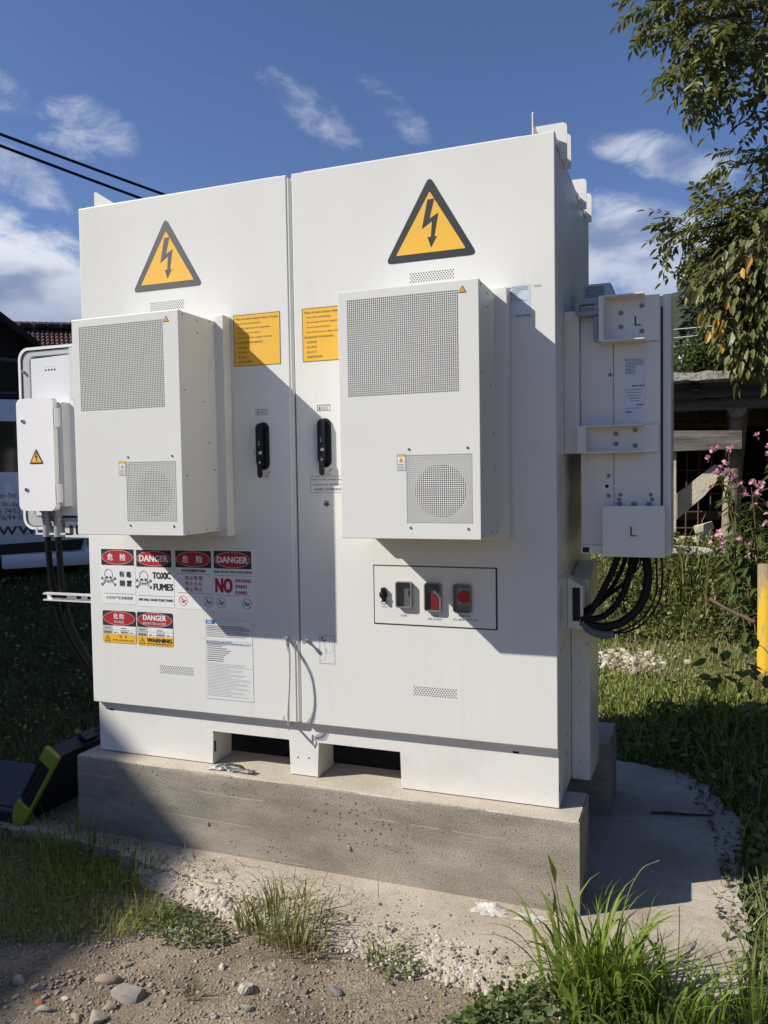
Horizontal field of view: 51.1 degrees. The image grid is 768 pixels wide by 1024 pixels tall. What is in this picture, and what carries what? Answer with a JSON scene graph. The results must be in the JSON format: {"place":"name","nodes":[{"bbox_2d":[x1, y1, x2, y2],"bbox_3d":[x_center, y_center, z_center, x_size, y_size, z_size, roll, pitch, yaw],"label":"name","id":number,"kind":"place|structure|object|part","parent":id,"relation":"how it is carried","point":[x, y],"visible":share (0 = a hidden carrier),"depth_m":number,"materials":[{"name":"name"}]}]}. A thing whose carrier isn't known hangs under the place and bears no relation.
{"place":"outdoors","nodes":[
{"label":"outdoors","id":0,"kind":"place"},
{"bbox_2d":[0,540,99,835],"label":"lawn","id":1,"kind":"structure","parent":0,"point":[60,724],"depth_m":5.53,"materials":[{"name":"green plant"}]},
{"bbox_2d":[0,393,89,569],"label":"parked van","id":2,"kind":"object","parent":1,"relation":"on","point":[22,545],"visible":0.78,"depth_m":8.56,"materials":[{"name":"white paint"}]},
{"bbox_3d":[-5.177,-0.656,7.950,3.770,0.550,0.003,-2,3,-25],"label":"side window","id":3,"kind":"part","parent":2,"relation":"part of","materials":[{"name":"black glass"}]},
{"bbox_2d":[0,818,178,950],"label":"front grass","id":4,"kind":"structure","parent":0,"point":[18,900],"depth_m":2.65,"materials":[{"name":"plant"}]},
{"bbox_2d":[0,528,767,1023],"bbox_3d":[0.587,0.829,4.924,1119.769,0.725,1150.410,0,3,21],"label":"ground","id":5,"kind":"structure","parent":0,"point":[152,962],"depth_m":2.28,"materials":[{"name":"plant"}]},
{"bbox_2d":[12,974,23,984],"bbox_3d":[-1.014,1.300,2.228,0.033,0.034,0.044,-2,3,-26],"label":"rock","id":6,"kind":"object","parent":5,"relation":"on","point":[17,979],"visible":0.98,"depth_m":2.22,"materials":[{"name":"stone"}]},
{"bbox_2d":[0,311,39,399],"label":"barn","id":7,"kind":"structure","parent":5,"relation":"on","point":[15,339],"depth_m":13.29,"materials":[{"name":"grey"}]},
{"bbox_2d":[30,984,44,991],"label":"rock","id":8,"kind":"object","parent":5,"relation":"on","point":[38,987],"visible":1,"depth_m":2.19,"materials":[{"name":"stone"}]},
{"bbox_2d":[34,998,43,1004],"bbox_3d":[-0.922,1.309,2.145,0.032,0.016,0.017,0,3,21],"label":"brick chip","id":9,"kind":"object","parent":5,"relation":"on","point":[39,1001],"visible":0.99,"depth_m":2.14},
{"bbox_2d":[14,321,71,346],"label":"house","id":10,"kind":"structure","parent":5,"relation":"on","point":[50,333],"depth_m":21.93,"materials":[{"name":"brown tile"}]},
{"bbox_2d":[35,1004,55,1011],"bbox_3d":[-0.893,1.311,2.118,0.057,0.023,0.024,-1,3,7],"label":"rock","id":11,"kind":"object","parent":5,"relation":"on","point":[43,1008],"visible":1,"depth_m":2.11,"materials":[{"name":"stone"}]},
{"bbox_2d":[0,538,98,833],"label":"lawn clover","id":12,"kind":"object","parent":5,"relation":"on","point":[51,663],"visible":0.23,"depth_m":5.80,"materials":[{"name":"green plant"}]},
{"bbox_2d":[23,796,112,863],"bbox_3d":[-1.211,1.190,3.028,0.385,0.209,0.287,0,3,21],"label":"grass tuft","id":13,"kind":"object","parent":5,"relation":"on","point":[94,840],"visible":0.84,"depth_m":3.03,"materials":[{"name":"plant"}]},
{"bbox_2d":[70,1012,80,1023],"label":"rock","id":14,"kind":"object","parent":5,"relation":"on","point":[74,1016],"visible":1,"depth_m":2.09,"materials":[{"name":"stone"}]},
{"bbox_2d":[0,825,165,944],"bbox_3d":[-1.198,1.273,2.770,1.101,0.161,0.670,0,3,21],"label":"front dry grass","id":15,"kind":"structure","parent":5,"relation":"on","point":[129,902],"depth_m":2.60,"materials":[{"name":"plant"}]},
{"bbox_2d":[5,815,168,902],"bbox_3d":[-1.056,1.213,2.831,0.623,0.174,0.487,0,3,21],"label":"grass tuft","id":16,"kind":"object","parent":5,"relation":"on","point":[116,865],"visible":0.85,"depth_m":2.84,"materials":[{"name":"plant"}]},
{"bbox_2d":[0,823,176,943],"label":"front clover","id":17,"kind":"object","parent":5,"relation":"on","point":[68,903],"visible":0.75,"depth_m":2.64,"materials":[{"name":"green plant"}]},
{"bbox_2d":[89,1009,107,1023],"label":"rock","id":18,"kind":"object","parent":5,"relation":"on","point":[97,1017],"visible":0.99,"depth_m":2.08,"materials":[{"name":"stone"}]},
{"bbox_2d":[95,973,120,984],"bbox_3d":[-0.767,1.304,2.234,0.070,0.037,0.031,-1,3,-12],"label":"rock","id":19,"kind":"object","parent":5,"relation":"on","point":[106,979],"visible":0.97,"depth_m":2.23,"materials":[{"name":"stone"}]},
{"bbox_2d":[102,1001,116,1011],"bbox_3d":[-0.726,1.314,2.129,0.041,0.023,0.029,0,3,21],"label":"rock","id":20,"kind":"object","parent":5,"relation":"on","point":[109,1006],"visible":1,"depth_m":2.12,"materials":[{"name":"stone"}]},
{"bbox_2d":[123,961,131,968],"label":"rock","id":21,"kind":"object","parent":5,"relation":"on","point":[126,964],"visible":1,"depth_m":2.30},
{"bbox_2d":[111,983,144,1004],"bbox_3d":[-0.694,1.309,2.171,0.094,0.048,0.056,0,3,21],"label":"rock","id":22,"kind":"object","parent":5,"relation":"on","point":[126,993],"visible":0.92,"depth_m":2.16,"materials":[{"name":"stone"}]},
{"bbox_2d":[139,900,231,948],"bbox_3d":[-0.609,1.279,2.475,0.347,0.068,0.196,1,3,34],"label":"edge clover","id":23,"kind":"object","parent":5,"relation":"on","point":[185,922],"visible":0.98,"depth_m":2.47,"materials":[{"name":"green plant"}]},
{"bbox_2d":[178,968,209,1010],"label":"grass tuft","id":24,"kind":"object","parent":5,"relation":"on","point":[185,995],"visible":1,"depth_m":2.17,"materials":[{"name":"plant"}]},
{"bbox_2d":[209,1012,217,1019],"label":"rock","id":25,"kind":"object","parent":5,"relation":"on","point":[213,1015],"visible":1,"depth_m":2.07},
{"bbox_2d":[219,963,224,970],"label":"rock","id":26,"kind":"object","parent":5,"relation":"on","point":[222,966],"visible":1,"depth_m":2.27,"materials":[{"name":"stone"}]},
{"bbox_2d":[238,982,252,995],"bbox_3d":[-0.371,1.291,2.171,0.034,0.037,0.045,1,3,40],"label":"rock","id":27,"kind":"object","parent":5,"relation":"on","point":[245,988],"visible":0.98,"depth_m":2.16,"materials":[{"name":"stone"}]},
{"bbox_2d":[240,1004,254,1011],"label":"rock","id":28,"kind":"object","parent":5,"relation":"on","point":[247,1008],"visible":0.99,"depth_m":2.09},
{"bbox_2d":[0,888,512,1023],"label":"gravel","id":29,"kind":"structure","parent":5,"relation":"on","point":[50,984],"depth_m":2.24,"materials":[{"name":"gravel"}]},
{"bbox_2d":[209,870,354,950],"bbox_3d":[-0.312,1.232,2.473,0.459,0.145,0.369,0,3,21],"label":"grass tuft","id":30,"kind":"object","parent":5,"relation":"on","point":[259,923],"visible":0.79,"depth_m":2.49,"materials":[{"name":"plant"}]},
{"bbox_2d":[248,910,341,963],"bbox_3d":[-0.255,1.249,2.369,0.276,0.125,0.258,0,3,21],"label":"grass tuft","id":31,"kind":"object","parent":5,"relation":"on","point":[302,940],"visible":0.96,"depth_m":2.36,"materials":[{"name":"plant"}]},
{"bbox_2d":[329,986,341,995],"bbox_3d":[-0.129,1.294,2.167,0.018,0.018,0.049,-3,3,-36],"label":"rock","id":32,"kind":"object","parent":5,"relation":"on","point":[336,990],"visible":1,"depth_m":2.16,"materials":[{"name":"grey stone"}]},
{"bbox_2d":[188,941,495,1023],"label":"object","id":33,"kind":"object","parent":5,"relation":"on","point":[347,991],"visible":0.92,"depth_m":2.14,"materials":[{"name":"beige plant"}]},
{"bbox_2d":[0,760,751,1011],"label":"concrete slab","id":34,"kind":"structure","parent":5,"relation":"on","point":[631,837],"depth_m":2.68,"materials":[{"name":"concrete"}]},
{"bbox_2d":[0,725,100,825],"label":"tool case","id":35,"kind":"object","parent":34,"relation":"on","point":[49,781],"visible":0.86,"depth_m":3.24,"materials":[{"name":"black"}]},
{"bbox_2d":[84,828,383,911],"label":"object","id":36,"kind":"object","parent":34,"relation":"on","point":[258,872],"visible":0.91,"depth_m":2.73,"materials":[{"name":"plant"}]},
{"bbox_2d":[77,744,588,915],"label":"concrete plinth","id":37,"kind":"structure","parent":34,"relation":"on","point":[375,824],"depth_m":2.76,"materials":[{"name":"concrete"}]},
{"bbox_2d":[208,763,255,772],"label":"foil packets","id":38,"kind":"object","parent":37,"relation":"on","point":[226,767],"visible":1,"depth_m":2.95,"materials":[{"name":"silver metal"}]},
{"bbox_2d":[79,112,598,807],"bbox_3d":[-0.124,-0.154,3.216,1.872,2.224,0.965,0,3,21],"label":"battery cabinet","id":39,"kind":"object","parent":37,"relation":"on","point":[469,668],"visible":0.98,"depth_m":2.76,"materials":[{"name":"metal"}]},
{"bbox_2d":[18,344,88,537],"bbox_3d":[-1.298,-0.289,3.327,0.402,0.778,0.191,0,3,21],"label":"converter housing","id":40,"kind":"object","parent":39,"relation":"attached to","point":[45,371],"visible":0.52,"depth_m":3.26,"materials":[{"name":"white plastic"}]},
{"bbox_2d":[16,397,72,536],"bbox_3d":[-1.363,-0.177,3.256,0.209,0.557,0.111,0,3,21],"label":"distribution box","id":41,"kind":"object","parent":40,"relation":"attached to","point":[44,456],"visible":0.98,"depth_m":3.21,"materials":[{"name":"white plastic"}]},
{"bbox_2d":[16,397,59,510],"bbox_3d":[-1.387,-0.230,3.222,0.186,0.449,0.024,0,3,21],"label":"door","id":42,"kind":"structure","parent":41,"relation":"in","point":[38,432],"depth_m":3.21,"materials":[{"name":"white plastic"}]},
{"bbox_2d":[55,537,92,670],"bbox_3d":[-1.142,0.505,3.307,0.369,0.849,0.122,-2,3,-23],"label":"conduit","id":43,"kind":"object","parent":41,"relation":"attached to","point":[68,615],"visible":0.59,"depth_m":3.27,"materials":[{"name":"black"}]},
{"bbox_2d":[43,592,90,602],"bbox_3d":[-1.258,0.343,3.232,0.265,0.032,0.024,0,3,21],"label":"strut rail","id":44,"kind":"object","parent":39,"relation":"attached to","point":[71,597],"visible":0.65,"depth_m":3.23,"materials":[{"name":"silver metal"}]},
{"bbox_2d":[44,537,92,681],"bbox_3d":[-1.187,0.505,3.322,0.378,0.849,0.125,-2,3,-21],"label":"conduit","id":45,"kind":"object","parent":39,"relation":"attached to","point":[75,650],"visible":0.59,"depth_m":3.29,"materials":[{"name":"black"}]},
{"bbox_2d":[72,309,234,535],"bbox_3d":[-0.812,-0.299,2.844,0.472,0.782,0.268,0,3,21],"label":"air conditioner","id":46,"kind":"object","parent":39,"relation":"attached to","point":[153,420],"visible":1,"depth_m":2.74,"materials":[{"name":"grey"}]},
{"bbox_3d":[-0.730,-0.208,2.977,0.907,1.912,0.027,0,3,21],"label":"door","id":47,"kind":"part","parent":39,"relation":"part of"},
{"bbox_2d":[283,635,292,730],"bbox_3d":[-0.342,0.606,2.838,0.033,0.336,0.082,-1,3,-4],"label":"safety rope","id":48,"kind":"object","parent":39,"relation":"hanging from","point":[286,638],"visible":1,"depth_m":2.82,"materials":[{"name":"silver metal"}]},
{"bbox_2d":[269,737,359,747],"bbox_3d":[-0.287,0.887,3.230,0.670,0.076,0.177,0,3,21],"label":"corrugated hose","id":49,"kind":"object","parent":39,"relation":"attached to","point":[334,745],"visible":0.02,"depth_m":3.13,"materials":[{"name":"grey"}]},
{"bbox_2d":[338,278,511,539],"bbox_3d":[0.132,-0.298,2.488,0.472,0.782,0.268,0,3,21],"label":"air conditioner","id":50,"kind":"object","parent":39,"relation":"attached to","point":[425,404],"visible":1,"depth_m":2.38,"materials":[{"name":"white"}]},
{"bbox_3d":[0.119,-0.207,2.656,0.897,1.912,0.027,0,3,21],"label":"door","id":51,"kind":"part","parent":39,"relation":"part of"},
{"bbox_2d":[564,283,673,557],"bbox_3d":[0.838,-0.326,2.824,0.330,0.921,0.580,0,3,21],"label":"converter unit","id":52,"kind":"object","parent":39,"relation":"attached to","point":[619,394],"visible":1,"depth_m":2.60,"materials":[{"name":"white"}]},
{"bbox_2d":[580,557,620,620],"bbox_3d":[0.735,0.246,2.706,0.154,0.245,0.042,-1,3,-9],"label":"power cable","id":53,"kind":"object","parent":52,"relation":"hanging from","point":[590,611],"visible":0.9,"depth_m":2.69,"materials":[{"name":"black plastic"}]},
{"bbox_2d":[583,557,627,612],"bbox_3d":[0.750,0.236,2.738,0.208,0.223,0.030,-2,3,-19],"label":"power cable","id":54,"kind":"object","parent":52,"relation":"attached to","point":[616,579],"visible":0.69,"depth_m":2.74,"materials":[{"name":"black plastic"}]},
{"bbox_2d":[585,557,634,621],"bbox_3d":[0.756,0.248,2.702,0.193,0.245,0.051,-1,3,-4],"label":"power cable","id":55,"kind":"object","parent":52,"relation":"attached to","point":[615,605],"visible":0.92,"depth_m":2.69,"materials":[{"name":"black plastic"}]},
{"bbox_2d":[580,557,651,630],"bbox_3d":[0.781,0.262,2.702,0.247,0.274,0.067,-1,3,-5],"label":"power cable","id":56,"kind":"object","parent":52,"relation":"attached to","point":[634,612],"visible":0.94,"depth_m":2.69,"materials":[{"name":"black plastic"}]},
{"bbox_2d":[579,621,613,638],"bbox_3d":[0.715,0.395,2.708,0.116,0.067,0.031,-1,3,7],"label":"taped sleeve","id":57,"kind":"object","parent":56,"relation":"attached to","point":[598,633],"visible":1,"depth_m":2.70,"materials":[{"name":"grey"}]},
{"bbox_2d":[598,557,639,605],"bbox_3d":[0.779,0.233,2.748,0.254,0.219,0.038,-2,3,-20],"label":"power cable","id":58,"kind":"object","parent":52,"relation":"attached to","point":[616,589],"visible":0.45,"depth_m":2.74,"materials":[{"name":"black plastic"}]},
{"bbox_2d":[620,557,641,627],"bbox_3d":[0.841,0.258,2.751,0.093,0.268,0.024,-2,3,-20],"label":"data cable","id":59,"kind":"object","parent":52,"relation":"hanging from","point":[633,574],"visible":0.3,"depth_m":2.75,"materials":[{"name":"black plastic"}]},
{"bbox_2d":[614,558,657,632],"bbox_3d":[0.848,0.268,2.697,0.158,0.281,0.028,-1,3,-7],"label":"data cable","id":60,"kind":"object","parent":52,"relation":"hanging from","point":[643,617],"visible":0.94,"depth_m":2.70,"materials":[{"name":"black plastic"}]},
{"bbox_2d":[614,558,662,633],"bbox_3d":[0.856,0.269,2.696,0.174,0.283,0.026,-1,3,-5],"label":"data cable","id":61,"kind":"object","parent":52,"relation":"hanging from","point":[650,615],"visible":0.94,"depth_m":2.69,"materials":[{"name":"black plastic"}]},
{"bbox_2d":[79,837,730,1000],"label":"slab crumbs","id":62,"kind":"object","parent":34,"relation":"on","point":[493,948],"visible":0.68,"depth_m":2.46,"materials":[{"name":"concrete"}]},
{"bbox_2d":[126,865,720,1023],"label":"broken slab edge","id":63,"kind":"object","parent":34,"relation":"on","point":[339,928],"visible":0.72,"depth_m":2.40,"materials":[{"name":"concrete"}]},
{"bbox_2d":[138,857,710,1023],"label":"rough aggregate","id":64,"kind":"object","parent":63,"relation":"on","point":[455,970],"visible":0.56,"depth_m":2.36,"materials":[{"name":"gravel"}]},
{"bbox_2d":[548,855,679,1010],"bbox_3d":[0.610,1.101,2.142,0.337,0.351,0.133,0,3,21],"label":"grass stalk","id":65,"kind":"object","parent":63,"relation":"on","point":[553,869],"depth_m":2.15,"materials":[{"name":"green"}]},
{"bbox_2d":[231,722,615,816],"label":"concrete plinth","id":66,"kind":"structure","parent":34,"relation":"on","point":[599,787],"depth_m":3.41,"materials":[{"name":"concrete"}]},
{"bbox_2d":[651,811,712,815],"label":"twig","id":67,"kind":"object","parent":34,"relation":"on","point":[675,813],"visible":0.98,"depth_m":3.19,"materials":[{"name":"brown"}]},
{"bbox_2d":[646,757,752,931],"bbox_3d":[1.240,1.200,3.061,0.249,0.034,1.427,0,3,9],"label":"leaf litter","id":68,"kind":"object","parent":34,"relation":"on","point":[720,859],"visible":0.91,"depth_m":2.98,"materials":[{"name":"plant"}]},
{"bbox_2d":[357,927,413,963],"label":"grass tuft","id":69,"kind":"object","parent":5,"relation":"on","point":[385,951],"visible":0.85,"depth_m":2.35,"materials":[{"name":"plant"}]},
{"bbox_2d":[363,944,436,983],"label":"soil weeds","id":70,"kind":"object","parent":5,"relation":"on","point":[385,969],"visible":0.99,"depth_m":2.27,"materials":[{"name":"green plant"}]},
{"bbox_2d":[441,968,698,1023],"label":"clover","id":71,"kind":"object","parent":5,"relation":"on","point":[493,1011],"visible":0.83,"depth_m":2.04,"materials":[{"name":"green plant"}]},
{"bbox_2d":[471,864,714,1023],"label":"grass tuft","id":72,"kind":"object","parent":5,"relation":"on","point":[622,958],"visible":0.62,"depth_m":2.11,"materials":[{"name":"plant"}]},
{"bbox_2d":[511,885,697,1023],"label":"grass tuft","id":73,"kind":"object","parent":5,"relation":"on","point":[618,992],"visible":0.69,"depth_m":2.05,"materials":[{"name":"plant"}]},
{"bbox_2d":[499,942,710,1023],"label":"grass tuft","id":74,"kind":"object","parent":5,"relation":"on","point":[602,1003],"visible":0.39,"depth_m":2.03,"materials":[{"name":"plant"}]},
{"bbox_2d":[598,535,718,675],"bbox_3d":[2.345,0.671,6.941,0.878,0.823,3.592,0,3,27],"label":"rubble","id":75,"kind":"object","parent":5,"relation":"on","point":[605,659],"visible":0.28,"depth_m":5.76,"materials":[{"name":"stone"}]},
{"bbox_2d":[552,910,767,1023],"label":"grass tuft","id":76,"kind":"object","parent":5,"relation":"on","point":[693,1007],"visible":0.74,"depth_m":2.01,"materials":[{"name":"plant"}]},
{"bbox_2d":[590,530,767,880],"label":"meadow grass","id":77,"kind":"structure","parent":5,"relation":"on","point":[613,688],"depth_m":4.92,"materials":[{"name":"plant"}]},
{"bbox_2d":[591,528,767,874],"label":"meadow weeds","id":78,"kind":"object","parent":5,"relation":"on","point":[675,686],"visible":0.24,"depth_m":5.00,"materials":[{"name":"green plant"}]},
{"bbox_2d":[600,622,767,689],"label":"dry grass","id":79,"kind":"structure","parent":5,"relation":"on","point":[719,647],"depth_m":5.75,"materials":[{"name":"plant"}]},
{"bbox_2d":[600,529,767,645],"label":"bank grass","id":80,"kind":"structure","parent":5,"relation":"on","point":[685,615],"depth_m":6.71,"materials":[{"name":"plant"}]},
{"bbox_2d":[602,531,767,648],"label":"bush","id":81,"kind":"object","parent":5,"relation":"on","point":[686,623],"visible":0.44,"depth_m":6.68,"materials":[{"name":"green plant"}]},
{"bbox_2d":[608,0,767,305],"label":"ash tree","id":82,"kind":"object","parent":5,"relation":"on","point":[728,33],"visible":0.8,"depth_m":5.69,"materials":[{"name":"green plant"}]},
{"bbox_2d":[637,513,738,626],"bbox_3d":[2.557,0.478,6.786,0.779,0.934,0.764,2,3,44],"label":"grass tuft","id":83,"kind":"object","parent":5,"relation":"on","point":[706,582],"visible":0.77,"depth_m":6.75,"materials":[{"name":"green plant"}]},
{"bbox_2d":[624,698,767,874],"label":"shaded weeds","id":84,"kind":"object","parent":5,"relation":"on","point":[737,852],"visible":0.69,"depth_m":3.78,"materials":[{"name":"green plant"}]},
{"bbox_2d":[674,327,727,372],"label":"bush","id":85,"kind":"object","parent":5,"relation":"on","point":[695,358],"visible":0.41,"depth_m":15.07,"materials":[{"name":"green plant"}]},
{"bbox_2d":[694,521,714,541],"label":"scrap boards","id":86,"kind":"object","parent":5,"relation":"on","point":[706,528],"visible":0.76,"depth_m":7.49,"materials":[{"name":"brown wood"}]},
{"bbox_2d":[672,545,767,559],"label":"white beam","id":87,"kind":"structure","parent":5,"relation":"on","point":[688,548],"depth_m":7.05,"materials":[{"name":"wood"}]},
{"bbox_2d":[674,368,767,543],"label":"timber shed","id":88,"kind":"structure","parent":5,"relation":"on","point":[709,411],"depth_m":7.34,"materials":[{"name":"brown wood"}]},
{"bbox_2d":[687,207,767,399],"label":"cherry tree","id":89,"kind":"object","parent":5,"relation":"on","point":[744,279],"visible":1,"depth_m":5.47,"materials":[{"name":"green plant"}]},
{"bbox_2d":[692,638,767,725],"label":"dark shrub","id":90,"kind":"object","parent":5,"relation":"on","point":[713,683],"visible":0.98,"depth_m":4.11,"materials":[{"name":"green plant"}]},
{"bbox_2d":[695,920,767,1023],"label":"grass tuft","id":91,"kind":"object","parent":5,"relation":"on","point":[756,1009],"visible":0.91,"depth_m":1.98,"materials":[{"name":"plant"}]},
{"bbox_2d":[709,528,756,648],"bbox_3d":[2.742,0.632,6.135,0.439,1.012,0.330,-1,3,3],"label":"balsam plant","id":92,"kind":"object","parent":5,"relation":"on","point":[744,635],"visible":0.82,"depth_m":6.14,"materials":[{"name":"green plant"}]},
{"bbox_2d":[709,444,756,639],"bbox_3d":[2.796,0.236,6.312,0.372,1.538,0.371,1,3,39],"label":"balsam plant","id":93,"kind":"object","parent":5,"relation":"on","point":[730,480],"visible":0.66,"depth_m":6.32,"materials":[{"name":"green plant"}]},
{"bbox_2d":[700,856,767,1023],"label":"grass","id":94,"kind":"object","parent":5,"relation":"on","point":[753,911],"visible":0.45,"depth_m":2.37,"materials":[{"name":"green plant"}]},
{"bbox_2d":[705,455,766,646],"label":"balsam plant","id":95,"kind":"object","parent":5,"relation":"on","point":[730,514],"visible":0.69,"depth_m":6.21,"materials":[{"name":"green plant"}]},
{"bbox_2d":[716,866,767,1023],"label":"slab edge weeds","id":96,"kind":"object","parent":5,"relation":"on","point":[742,893],"visible":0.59,"depth_m":2.42,"materials":[{"name":"green plant"}]},
{"bbox_2d":[732,482,767,624],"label":"balsam plant","id":97,"kind":"object","parent":5,"relation":"on","point":[760,503],"visible":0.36,"depth_m":6.34,"materials":[{"name":"green plant"}]},
{"bbox_2d":[737,451,767,612],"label":"balsam plant","id":98,"kind":"object","parent":5,"relation":"on","point":[759,541],"visible":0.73,"depth_m":6.15,"materials":[{"name":"green plant"}]},
{"bbox_2d":[744,502,767,656],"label":"balsam plant","id":99,"kind":"object","parent":5,"relation":"on","point":[762,556],"visible":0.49,"depth_m":5.84,"materials":[{"name":"green plant"}]},
{"bbox_2d":[745,851,767,936],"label":"plant","id":100,"kind":"object","parent":5,"relation":"on","point":[763,864],"visible":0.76,"depth_m":2.51,"materials":[{"name":"green"}]},
{"bbox_2d":[753,432,767,561],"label":"balsam plant","id":101,"kind":"object","parent":5,"relation":"on","point":[757,433],"visible":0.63,"depth_m":6.33,"materials":[{"name":"green plant"}]},
{"bbox_2d":[757,564,767,675],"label":"marker post","id":102,"kind":"object","parent":5,"relation":"on","point":[762,612],"visible":0.85,"depth_m":5.27,"materials":[{"name":"yellow paint"}]},
{"bbox_2d":[709,598,756,623],"bbox_3d":[2.464,0.696,5.696,0.026,0.093,0.589,-1,3,-7],"label":"wooden stake","id":103,"kind":"object","parent":102,"relation":"attached to","point":[733,611],"visible":0.97,"depth_m":5.66,"materials":[{"name":"wood"}]},
{"bbox_2d":[0,0,767,321],"label":"sky","id":104,"kind":"structure","parent":0,"point":[164,96],"materials":[{"name":"blue"}]},
{"bbox_2d":[660,291,723,362],"bbox_3d":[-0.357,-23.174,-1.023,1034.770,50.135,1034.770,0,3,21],"label":"hill","id":105,"kind":"structure","parent":0,"point":[676,310],"depth_m":154.32,"materials":[{"name":"plant"}]},
{"bbox_2d":[0,144,142,198],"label":"overhead cable","id":106,"kind":"object","parent":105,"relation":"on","point":[66,170],"visible":0.28,"depth_m":11.44,"materials":[{"name":"black plastic"}]},
{"bbox_2d":[0,133,165,194],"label":"overhead cable","id":107,"kind":"object","parent":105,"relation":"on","point":[76,162],"visible":0.32,"depth_m":11.44,"materials":[{"name":"black plastic"}]},
{"bbox_2d":[674,220,765,367],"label":"woods","id":108,"kind":"object","parent":105,"relation":"on","point":[695,311],"visible":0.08,"depth_m":135.56,"materials":[{"name":"plant"}]}
]}

